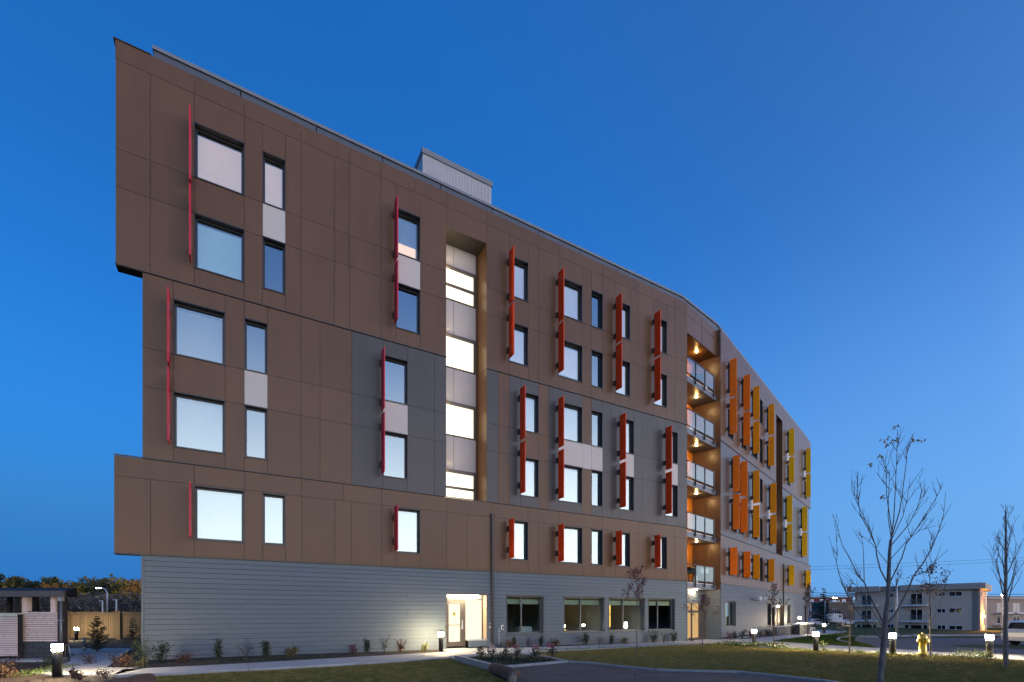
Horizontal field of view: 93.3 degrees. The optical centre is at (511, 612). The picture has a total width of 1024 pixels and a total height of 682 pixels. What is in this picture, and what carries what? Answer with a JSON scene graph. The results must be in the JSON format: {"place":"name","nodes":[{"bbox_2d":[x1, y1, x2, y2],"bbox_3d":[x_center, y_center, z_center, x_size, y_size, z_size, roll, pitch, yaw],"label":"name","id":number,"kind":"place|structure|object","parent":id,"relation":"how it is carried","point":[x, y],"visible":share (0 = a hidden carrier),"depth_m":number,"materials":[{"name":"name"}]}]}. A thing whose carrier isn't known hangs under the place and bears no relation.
{"place":"outdoors","nodes":[
{"label":"outdoors","id":0,"kind":"place"},
{"bbox_2d":[0,662,119,681],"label":"planting bed","id":1,"kind":"object","parent":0,"point":[31,665],"visible":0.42,"depth_m":11.80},
{"bbox_2d":[0,662,24,677],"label":"shrub","id":2,"kind":"object","parent":1,"relation":"on","point":[6,672],"visible":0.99,"depth_m":11.77,"materials":[{"name":"brown plant"}]},
{"bbox_2d":[6,663,79,677],"bbox_3d":[-12.598,1.527,13.090,0.732,0.162,2.864,0,0,-22],"label":"ground cover","id":3,"kind":"object","parent":1,"relation":"on","point":[36,669],"visible":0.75,"depth_m":12.69,"materials":[{"name":"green plant"}]},
{"bbox_2d":[50,641,63,677],"bbox_3d":[-11.200,1.146,11.900,0.260,0.868,0.260,0,0,0],"label":"bollard light","id":4,"kind":"object","parent":1,"relation":"on","point":[57,659],"visible":0.99,"depth_m":11.83,"materials":[{"name":"black metal"}]},
{"bbox_2d":[43,648,507,679],"bbox_3d":[0.000,1.856,18.500,48.000,0.321,27.000,0,0,0],"label":"ground cover base","id":5,"kind":"object","parent":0,"point":[491,673],"depth_m":12.85,"materials":[{"name":"soil"}]},
{"bbox_2d":[112,649,448,667],"bbox_3d":[-10.269,1.607,17.931,14.889,0.074,8.510,0,0,9],"label":"planting bed","id":6,"kind":"object","parent":5,"relation":"on","point":[166,663],"visible":0.52,"depth_m":16.59,"materials":[{"name":"brown plant"}]},
{"bbox_2d":[125,636,156,665],"bbox_3d":[-10.921,1.138,14.283,0.818,0.934,0.805,0,0,-36],"label":"shrub","id":7,"kind":"object","parent":6,"relation":"on","point":[139,654],"visible":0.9,"depth_m":14.27,"materials":[{"name":"green plant"}]},
{"bbox_2d":[151,640,174,661],"bbox_3d":[-11.244,1.225,15.465,0.546,0.729,0.713,0,0,41],"label":"shrub","id":8,"kind":"object","parent":6,"relation":"on","point":[161,654],"visible":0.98,"depth_m":15.46,"materials":[{"name":"green plant"}]},
{"bbox_2d":[212,638,223,658],"bbox_3d":[-9.930,1.218,16.313,0.371,0.726,0.378,0,0,-27],"label":"shrub","id":9,"kind":"object","parent":6,"relation":"on","point":[217,649],"visible":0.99,"depth_m":16.29,"materials":[{"name":"green plant"}]},
{"bbox_2d":[258,639,272,656],"bbox_3d":[-8.676,1.257,17.043,0.465,0.649,0.363,0,0,0],"label":"shrub","id":10,"kind":"object","parent":6,"relation":"on","point":[265,649],"visible":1,"depth_m":17.00,"materials":[{"name":"green plant"}]},
{"bbox_2d":[455,653,567,669],"bbox_3d":[-0.078,1.645,16.124,3.187,0.410,4.410,0,0,-25],"label":"concrete planter","id":11,"kind":"object","parent":5,"relation":"on","point":[471,661],"visible":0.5,"depth_m":15.04,"materials":[{"name":"grey concrete"}]},
{"bbox_2d":[469,654,555,664],"bbox_3d":[-0.101,1.499,15.146,3.034,0.289,2.517,0,0,0],"label":"ground cover","id":12,"kind":"object","parent":11,"relation":"in","point":[510,659],"visible":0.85,"depth_m":15.48,"materials":[{"name":"green plant"}]},
{"bbox_2d":[828,424,951,681],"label":"bare tree","id":13,"kind":"object","parent":5,"relation":"on","point":[885,621],"visible":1,"depth_m":9.48,"materials":[{"name":"grey plant"}]},
{"bbox_2d":[156,658,506,681],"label":"lawn","id":14,"kind":"structure","parent":0,"point":[369,674],"depth_m":13.01,"materials":[{"name":"plant"}]},
{"bbox_2d":[97,673,155,681],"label":"log","id":15,"kind":"object","parent":14,"relation":"on","point":[147,677],"visible":1,"depth_m":9.99,"materials":[{"name":"brown wood"}]},
{"bbox_2d":[0,630,1023,677],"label":"sidewalk","id":16,"kind":"structure","parent":0,"point":[103,663],"depth_m":16.41,"materials":[{"name":"concrete"}]},
{"bbox_2d":[0,588,76,658],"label":"slatted shelter","id":17,"kind":"object","parent":16,"relation":"on","point":[28,632],"visible":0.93,"depth_m":16.50,"materials":[{"name":"dark metal"},{"name":"pale cedar wood"}]},
{"bbox_2d":[78,614,116,650],"bbox_3d":[-16.958,0.864,19.722,1.255,1.620,1.421,0,0,-20],"label":"spruce tree","id":18,"kind":"object","parent":16,"relation":"on","point":[96,640],"visible":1,"depth_m":19.65,"materials":[{"name":"green plant"}]},
{"bbox_2d":[772,622,814,635],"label":"stone planter","id":19,"kind":"object","parent":16,"relation":"on","point":[798,629],"visible":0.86,"depth_m":41.59,"materials":[{"name":"stone"}]},
{"bbox_2d":[985,633,993,656],"bbox_3d":[16.650,1.146,16.850,0.260,0.868,0.260,0,0,0],"label":"bollard light","id":20,"kind":"object","parent":16,"relation":"on","point":[989,641],"visible":0.79,"depth_m":16.78,"materials":[{"name":"black metal"}]},
{"bbox_2d":[0,0,1023,601],"label":"sky","id":21,"kind":"structure","parent":0,"point":[837,185],"materials":[{"name":"blue"}]},
{"bbox_2d":[71,624,1023,648],"bbox_3d":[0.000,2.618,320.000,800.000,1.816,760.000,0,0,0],"label":"ground","id":22,"kind":"structure","parent":0,"point":[869,630],"depth_m":66.86,"materials":[{"name":"grey asphalt"}]},
{"bbox_2d":[0,611,140,639],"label":"wooden fence","id":23,"kind":"object","parent":22,"relation":"on","point":[117,623],"visible":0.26,"depth_m":33.17,"materials":[{"name":"brown wood"}]},
{"bbox_2d":[0,590,140,611],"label":"brush","id":24,"kind":"object","parent":22,"relation":"on","point":[79,605],"visible":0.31,"depth_m":88.31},
{"bbox_2d":[0,574,140,611],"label":"wood","id":25,"kind":"object","parent":22,"relation":"on","point":[60,583],"visible":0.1,"depth_m":119.97,"materials":[{"name":"green plant"}]},
{"bbox_2d":[68,639,140,655],"bbox_3d":[-25.172,1.714,29.291,28.385,0.229,11.350,0,0,36],"label":"planting bed","id":26,"kind":"object","parent":22,"relation":"on","point":[72,643],"visible":0.17,"depth_m":27.24,"materials":[{"name":"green plant"}]},
{"bbox_2d":[116,618,140,647],"bbox_3d":[-18.290,0.952,23.443,1.166,1.550,1.134,0,0,0],"label":"spruce tree","id":27,"kind":"object","parent":26,"relation":"on","point":[132,634],"visible":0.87,"depth_m":23.33,"materials":[{"name":"green plant"}]},
{"bbox_2d":[102,576,131,609],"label":"autumn tree","id":28,"kind":"object","parent":22,"relation":"on","point":[118,580],"visible":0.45,"depth_m":113.11,"materials":[{"name":"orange plant"}]},
{"bbox_2d":[119,578,140,603],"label":"autumn tree","id":29,"kind":"object","parent":22,"relation":"on","point":[133,587],"visible":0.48,"depth_m":111.56,"materials":[{"name":"orange plant"}]},
{"bbox_2d":[113,36,810,659],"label":"apartment building","id":30,"kind":"structure","parent":22,"relation":"on","point":[429,396],"depth_m":20.51,"materials":[{"name":"brown"}]},
{"bbox_2d":[173,298,225,365],"bbox_3d":[-10.947,-9.744,16.957,1.544,1.896,0.375,0,0,-30],"label":"window","id":31,"kind":"structure","parent":30,"relation":"in","point":[199,336],"depth_m":17.01,"materials":[{"name":"blue glass"}]},
{"bbox_2d":[173,391,225,453],"bbox_3d":[-10.947,-6.594,16.957,1.544,1.916,0.375,0,0,-30],"label":"window","id":32,"kind":"structure","parent":30,"relation":"in","point":[199,426],"depth_m":17.02,"materials":[{"name":"blue glass"}]},
{"bbox_2d":[194,121,244,200],"bbox_3d":[-10.427,-16.044,17.256,1.544,1.916,0.375,0,0,-30],"label":"window","id":33,"kind":"structure","parent":30,"relation":"in","point":[216,163],"depth_m":17.31,"materials":[{"name":"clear glass"}]},
{"bbox_2d":[194,212,244,286],"bbox_3d":[-10.427,-12.909,17.256,1.544,1.926,0.375,0,0,-30],"label":"window","id":34,"kind":"structure","parent":30,"relation":"in","point":[216,251],"depth_m":17.31,"materials":[{"name":"blue glass"}]},
{"bbox_2d":[194,485,244,543],"bbox_3d":[-10.427,-3.474,17.256,1.544,1.916,0.375,0,0,-30],"label":"window","id":35,"kind":"structure","parent":30,"relation":"in","point":[217,515],"depth_m":17.31,"materials":[{"name":"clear glass"}]},
{"bbox_2d":[244,317,267,377],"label":"window","id":36,"kind":"structure","parent":30,"relation":"in","point":[247,321],"depth_m":17.75,"materials":[{"name":"black metal"}]},
{"bbox_2d":[244,404,267,461],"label":"window","id":37,"kind":"structure","parent":30,"relation":"in","point":[246,407],"depth_m":17.76,"materials":[{"name":"glass"}]},
{"bbox_2d":[262,150,285,213],"bbox_3d":[-8.925,-16.044,18.115,0.784,1.916,0.375,0,0,-30],"label":"window","id":38,"kind":"structure","parent":30,"relation":"in","point":[273,175],"depth_m":18.19,"materials":[{"name":"clear glass"}]},
{"bbox_2d":[262,235,285,296],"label":"window","id":39,"kind":"structure","parent":30,"relation":"in","point":[266,240],"depth_m":18.09,"materials":[{"name":"black metal"}]},
{"bbox_2d":[262,492,285,545],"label":"window","id":40,"kind":"structure","parent":30,"relation":"in","point":[273,508],"depth_m":18.21,"materials":[{"name":"white glass"}]},
{"bbox_2d":[383,430,407,479],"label":"window","id":41,"kind":"structure","parent":30,"relation":"in","point":[388,433],"depth_m":20.50,"materials":[{"name":"black metal"}]},
{"bbox_2d":[385,355,407,405],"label":"window","id":42,"kind":"structure","parent":30,"relation":"in","point":[392,359],"depth_m":20.50,"materials":[{"name":"blue glass"}]},
{"bbox_2d":[396,282,420,334],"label":"window","id":43,"kind":"structure","parent":30,"relation":"in","point":[403,287],"depth_m":20.81,"materials":[{"name":"black metal"}]},
{"bbox_2d":[396,507,420,553],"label":"window","id":44,"kind":"structure","parent":30,"relation":"in","point":[408,523],"depth_m":20.80,"materials":[{"name":"white glass"}]},
{"bbox_2d":[398,208,420,261],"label":"window","id":45,"kind":"structure","parent":30,"relation":"in","point":[408,231],"depth_m":20.81,"materials":[{"name":"clear glass"}]},
{"bbox_2d":[446,264,475,308],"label":"stair window","id":46,"kind":"structure","parent":30,"relation":"in","point":[460,284],"depth_m":22.76,"materials":[{"name":"white glass"}]},
{"bbox_2d":[446,332,475,374],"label":"stair window","id":47,"kind":"structure","parent":30,"relation":"in","point":[460,351],"depth_m":22.76,"materials":[{"name":"white glass"}]},
{"bbox_2d":[446,400,475,440],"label":"stair window","id":48,"kind":"structure","parent":30,"relation":"in","point":[460,418],"depth_m":22.76,"materials":[{"name":"white glass"}]},
{"bbox_2d":[446,468,475,500],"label":"stair window","id":49,"kind":"structure","parent":30,"relation":"in","point":[460,484],"depth_m":22.76,"materials":[{"name":"clear glass"}]},
{"bbox_2d":[442,593,486,647],"bbox_3d":[-2.143,0.340,22.078,2.050,2.420,0.480,0,0,-30],"label":"entrance door","id":50,"kind":"structure","parent":30,"relation":"in","point":[466,614],"depth_m":22.19,"materials":[{"name":"glass"}]},
{"bbox_2d":[509,322,528,366],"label":"window","id":51,"kind":"structure","parent":30,"relation":"in","point":[520,356],"depth_m":23.56,"materials":[{"name":"clear glass"}]},
{"bbox_2d":[509,520,528,560],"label":"window","id":52,"kind":"structure","parent":30,"relation":"in","point":[520,531],"depth_m":23.56,"materials":[{"name":"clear glass"}]},
{"bbox_2d":[514,257,528,302],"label":"window","id":53,"kind":"structure","parent":30,"relation":"in","point":[520,274],"depth_m":23.56,"materials":[{"name":"clear glass"}]},
{"bbox_2d":[506,595,543,634],"bbox_3d":[0.573,0.093,23.584,2.124,1.881,0.425,0,0,-30],"label":"window","id":54,"kind":"structure","parent":30,"relation":"in","point":[518,599],"depth_m":23.76,"materials":[{"name":"metal"}]},
{"bbox_2d":[520,457,538,497],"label":"window","id":55,"kind":"structure","parent":30,"relation":"in","point":[529,492],"depth_m":23.87,"materials":[{"name":"clear glass"}]},
{"bbox_2d":[526,392,538,433],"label":"window","id":56,"kind":"structure","parent":30,"relation":"in","point":[529,402],"depth_m":23.87,"materials":[{"name":"clear glass"}]},
{"bbox_2d":[558,340,582,382],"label":"window","id":57,"kind":"structure","parent":30,"relation":"in","point":[572,357],"depth_m":25.15,"materials":[{"name":"clear glass"}]},
{"bbox_2d":[558,526,582,563],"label":"window","id":58,"kind":"structure","parent":30,"relation":"in","point":[573,537],"depth_m":25.15,"materials":[{"name":"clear glass"}]},
{"bbox_2d":[558,464,582,503],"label":"window","id":59,"kind":"structure","parent":30,"relation":"in","point":[570,476],"depth_m":25.15,"materials":[{"name":"clear glass"}]},
{"bbox_2d":[564,278,582,322],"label":"window","id":60,"kind":"structure","parent":30,"relation":"in","point":[572,297],"depth_m":25.15,"materials":[{"name":"clear glass"}]},
{"bbox_2d":[564,402,582,443],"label":"window","id":61,"kind":"structure","parent":30,"relation":"in","point":[570,416],"depth_m":25.15,"materials":[{"name":"clear glass"}]},
{"bbox_2d":[564,596,604,632],"bbox_3d":[3.714,0.093,25.383,2.684,1.881,0.425,0,0,-30],"label":"window","id":62,"kind":"structure","parent":30,"relation":"in","point":[573,600],"depth_m":25.57,"materials":[{"name":"metal"}]},
{"bbox_2d":[591,290,602,329],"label":"window","id":63,"kind":"structure","parent":30,"relation":"in","point":[595,294],"depth_m":25.81,"materials":[{"name":"black metal"}]},
{"bbox_2d":[591,349,602,388],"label":"window","id":64,"kind":"structure","parent":30,"relation":"in","point":[593,352],"depth_m":25.81,"materials":[{"name":"black metal"}]},
{"bbox_2d":[591,529,602,565],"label":"window","id":65,"kind":"structure","parent":30,"relation":"in","point":[600,531],"depth_m":25.86,"materials":[{"name":"black metal"}]},
{"bbox_2d":[591,410,602,447],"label":"window","id":66,"kind":"structure","parent":30,"relation":"in","point":[600,414],"depth_m":25.87,"materials":[{"name":"black metal"}]},
{"bbox_2d":[591,469,602,506],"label":"window","id":67,"kind":"structure","parent":30,"relation":"in","point":[600,473],"depth_m":25.87,"materials":[{"name":"black glass"}]},
{"bbox_2d":[615,360,630,396],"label":"window","id":68,"kind":"structure","parent":30,"relation":"in","point":[621,391],"depth_m":26.90,"materials":[{"name":"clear glass"}]},
{"bbox_2d":[616,532,629,566],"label":"window","id":69,"kind":"structure","parent":30,"relation":"in","point":[624,534],"depth_m":26.90,"materials":[{"name":"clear glass"}]},
{"bbox_2d":[622,303,630,340],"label":"window","id":70,"kind":"structure","parent":30,"relation":"in","point":[625,308],"depth_m":26.90,"materials":[{"name":"clear glass"}]},
{"bbox_2d":[619,476,634,511],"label":"window","id":71,"kind":"structure","parent":30,"relation":"in","point":[628,478],"depth_m":27.05,"materials":[{"name":"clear glass"}]},
{"bbox_2d":[608,597,645,631],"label":"window","id":72,"kind":"structure","parent":30,"relation":"in","point":[633,601],"depth_m":27.09,"materials":[{"name":"glass"}]},
{"bbox_2d":[626,419,634,454],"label":"window","id":73,"kind":"structure","parent":30,"relation":"in","point":[631,422],"depth_m":27.05,"materials":[{"name":"clear glass"}]},
{"bbox_2d":[654,373,667,407],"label":"window","id":74,"kind":"structure","parent":30,"relation":"in","point":[659,403],"depth_m":28.32,"materials":[{"name":"clear glass"}]},
{"bbox_2d":[654,535,667,569],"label":"window","id":75,"kind":"structure","parent":30,"relation":"in","point":[662,537],"depth_m":28.32,"materials":[{"name":"clear glass"}]},
{"bbox_2d":[648,598,674,630],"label":"window","id":76,"kind":"structure","parent":30,"relation":"in","point":[656,602],"depth_m":28.46,"materials":[{"name":"metal"}]},
{"bbox_2d":[661,319,666,353],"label":"window","id":77,"kind":"structure","parent":30,"relation":"in","point":[663,322],"depth_m":28.32,"materials":[{"name":"clear glass"}]},
{"bbox_2d":[665,484,677,517],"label":"window","id":78,"kind":"structure","parent":30,"relation":"in","point":[675,487],"depth_m":28.76,"materials":[{"name":"clear glass"}]},
{"bbox_2d":[672,431,677,464],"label":"window","id":79,"kind":"structure","parent":30,"relation":"in","point":[675,434],"depth_m":28.80,"materials":[{"name":"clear glass"}]},
{"bbox_2d":[688,602,704,639],"bbox_3d":[11.509,0.515,30.805,0.095,2.470,4.170,0,0,42],"label":"lobby door","id":80,"kind":"structure","parent":30,"relation":"in","point":[694,629],"depth_m":31.27,"materials":[{"name":"glass"}]},
{"bbox_2d":[721,601,736,626],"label":"window","id":81,"kind":"structure","parent":30,"relation":"in","point":[733,602],"depth_m":33.98,"materials":[{"name":"metal"}]},
{"bbox_2d":[813,587,835,623],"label":"spruce tree","id":82,"kind":"object","parent":22,"relation":"on","point":[827,618],"visible":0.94,"depth_m":120.71,"materials":[{"name":"green plant"}]},
{"bbox_2d":[808,597,853,618],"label":"red apartment house","id":83,"kind":"structure","parent":22,"relation":"on","point":[841,599],"depth_m":166.00,"materials":[{"name":"brick"}]},
{"bbox_2d":[810,600,854,620],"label":"brown house","id":84,"kind":"structure","parent":22,"relation":"on","point":[834,605],"depth_m":142.00,"materials":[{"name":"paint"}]},
{"bbox_2d":[895,578,899,634],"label":"steel pole","id":85,"kind":"object","parent":22,"relation":"on","point":[896,607],"visible":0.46,"depth_m":43.53,"materials":[{"name":"metal"}]},
{"bbox_2d":[847,582,991,630],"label":"beige apartments","id":86,"kind":"structure","parent":22,"relation":"on","point":[962,606],"depth_m":86.76,"materials":[{"name":"paint"}]},
{"bbox_2d":[911,609,922,619],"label":"window","id":87,"kind":"structure","parent":86,"relation":"in","point":[918,612],"depth_m":88.16,"materials":[{"name":"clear glass"}]},
{"bbox_2d":[855,637,1023,654],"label":"parking lot","id":88,"kind":"structure","parent":22,"relation":"on","point":[943,644],"depth_m":31.29,"materials":[{"name":"grey asphalt"}]},
{"bbox_2d":[1001,621,1023,644],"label":"sport utility vehicle","id":89,"kind":"object","parent":88,"relation":"on","point":[1015,632],"visible":0.94,"depth_m":34.70,"materials":[{"name":"silver metal"}]},
{"bbox_2d":[911,634,1000,635],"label":"kerb","id":90,"kind":"structure","parent":22,"relation":"on","point":[956,634],"depth_m":51.45,"materials":[{"name":"concrete"}]},
{"bbox_2d":[987,597,1023,627],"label":"tan apartments","id":91,"kind":"structure","parent":22,"relation":"on","point":[1016,608],"depth_m":108.94,"materials":[{"name":"paint"}]},
{"bbox_2d":[495,663,816,681],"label":"asphalt drive","id":92,"kind":"structure","parent":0,"point":[575,672],"depth_m":12.10,"materials":[{"name":"grey asphalt"}]},
{"bbox_2d":[488,663,520,678],"bbox_3d":[-0.210,1.500,12.427,0.325,0.341,1.495,0,0,-25],"label":"log","id":93,"kind":"object","parent":92,"relation":"on","point":[501,669],"visible":0.77,"depth_m":12.30,"materials":[{"name":"brown wood"}]},
{"bbox_2d":[536,643,1023,681],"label":"lawn","id":94,"kind":"structure","parent":0,"point":[787,662],"depth_m":15.35,"materials":[{"name":"plant"}]},
{"bbox_2d":[621,566,648,652],"bbox_3d":[4.889,-0.141,18.974,1.162,3.494,0.855,0,0,-20],"label":"young tree","id":95,"kind":"object","parent":94,"relation":"on","point":[633,571],"visible":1,"depth_m":18.99,"materials":[{"name":"brown plant"}]},
{"bbox_2d":[684,594,719,649],"bbox_3d":[8.191,0.378,20.754,1.419,2.507,1.054,0,0,0],"label":"young tree","id":96,"kind":"object","parent":94,"relation":"on","point":[703,601],"visible":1,"depth_m":20.79,"materials":[{"name":"brown plant"}]},
{"bbox_2d":[568,661,839,681],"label":"kerb","id":97,"kind":"structure","parent":94,"relation":"on","point":[737,671],"depth_m":12.72,"materials":[{"name":"concrete"}]},
{"bbox_2d":[717,639,788,646],"bbox_3d":[11.792,1.526,23.779,0.932,0.419,3.442,0,0,-44],"label":"ground cover","id":98,"kind":"object","parent":94,"relation":"on","point":[762,644],"visible":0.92,"depth_m":23.66,"materials":[{"name":"green plant"}]},
{"bbox_2d":[765,582,789,646],"bbox_3d":[12.092,0.127,22.134,1.004,3.051,0.830,0,0,40],"label":"young tree","id":99,"kind":"object","parent":94,"relation":"on","point":[774,595],"visible":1,"depth_m":22.18,"materials":[{"name":"brown plant"}]},
{"bbox_2d":[813,631,818,650],"bbox_3d":[12.700,1.178,20.200,0.260,0.868,0.260,0,0,0],"label":"bollard light","id":100,"kind":"object","parent":94,"relation":"on","point":[815,640],"visible":0.89,"depth_m":20.12,"materials":[{"name":"black metal"}]},
{"bbox_2d":[836,579,861,652],"bbox_3d":[13.085,0.139,18.671,0.884,2.924,0.880,0,0,0],"label":"young tree","id":101,"kind":"object","parent":94,"relation":"on","point":[851,597],"visible":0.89,"depth_m":18.63,"materials":[{"name":"brown plant"}]},
{"bbox_2d":[768,646,979,657],"bbox_3d":[13.711,1.540,19.260,1.147,0.260,7.113,0,0,-39],"label":"ground cover","id":102,"kind":"object","parent":94,"relation":"on","point":[836,650],"visible":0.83,"depth_m":19.16,"materials":[{"name":"green plant"}]},
{"bbox_2d":[889,632,895,654],"bbox_3d":[14.300,1.148,18.150,0.260,0.868,0.260,0,0,0],"label":"bollard light","id":103,"kind":"object","parent":94,"relation":"on","point":[892,645],"visible":0.82,"depth_m":18.08,"materials":[{"name":"black metal"}]},
{"bbox_2d":[893,562,952,656],"bbox_3d":[15.096,-0.110,17.574,1.657,3.402,1.550,0,0,-30],"label":"young tree","id":104,"kind":"object","parent":94,"relation":"on","point":[931,568],"visible":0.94,"depth_m":17.29,"materials":[{"name":"brown plant"}]},
{"bbox_2d":[917,633,929,656],"bbox_3d":[14.662,1.155,17.222,0.353,0.890,0.352,0,0,-44],"label":"fire hydrant","id":105,"kind":"object","parent":94,"relation":"on","point":[923,640],"visible":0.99,"depth_m":17.16,"materials":[{"name":"yellow metal"}]},
{"bbox_2d":[983,503,1023,667],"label":"young tree","id":106,"kind":"object","parent":94,"relation":"on","point":[1005,657],"visible":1,"depth_m":13.93,"materials":[{"name":"grey plant"}]},
{"bbox_2d":[797,632,859,640],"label":"lawn","id":107,"kind":"structure","parent":0,"point":[843,633],"depth_m":46.25,"materials":[{"name":"green plant"}]},
{"bbox_2d":[802,583,815,639],"bbox_3d":[18.057,-0.054,29.478,1.156,3.620,0.692,0,0,-33],"label":"young tree","id":108,"kind":"object","parent":107,"relation":"on","point":[808,588],"visible":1,"depth_m":29.39,"materials":[{"name":"brown plant"}]},
{"bbox_2d":[773,634,876,647],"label":"grass","id":109,"kind":"structure","parent":107,"relation":"on","point":[828,639],"depth_m":29.79,"materials":[{"name":"green plant"}]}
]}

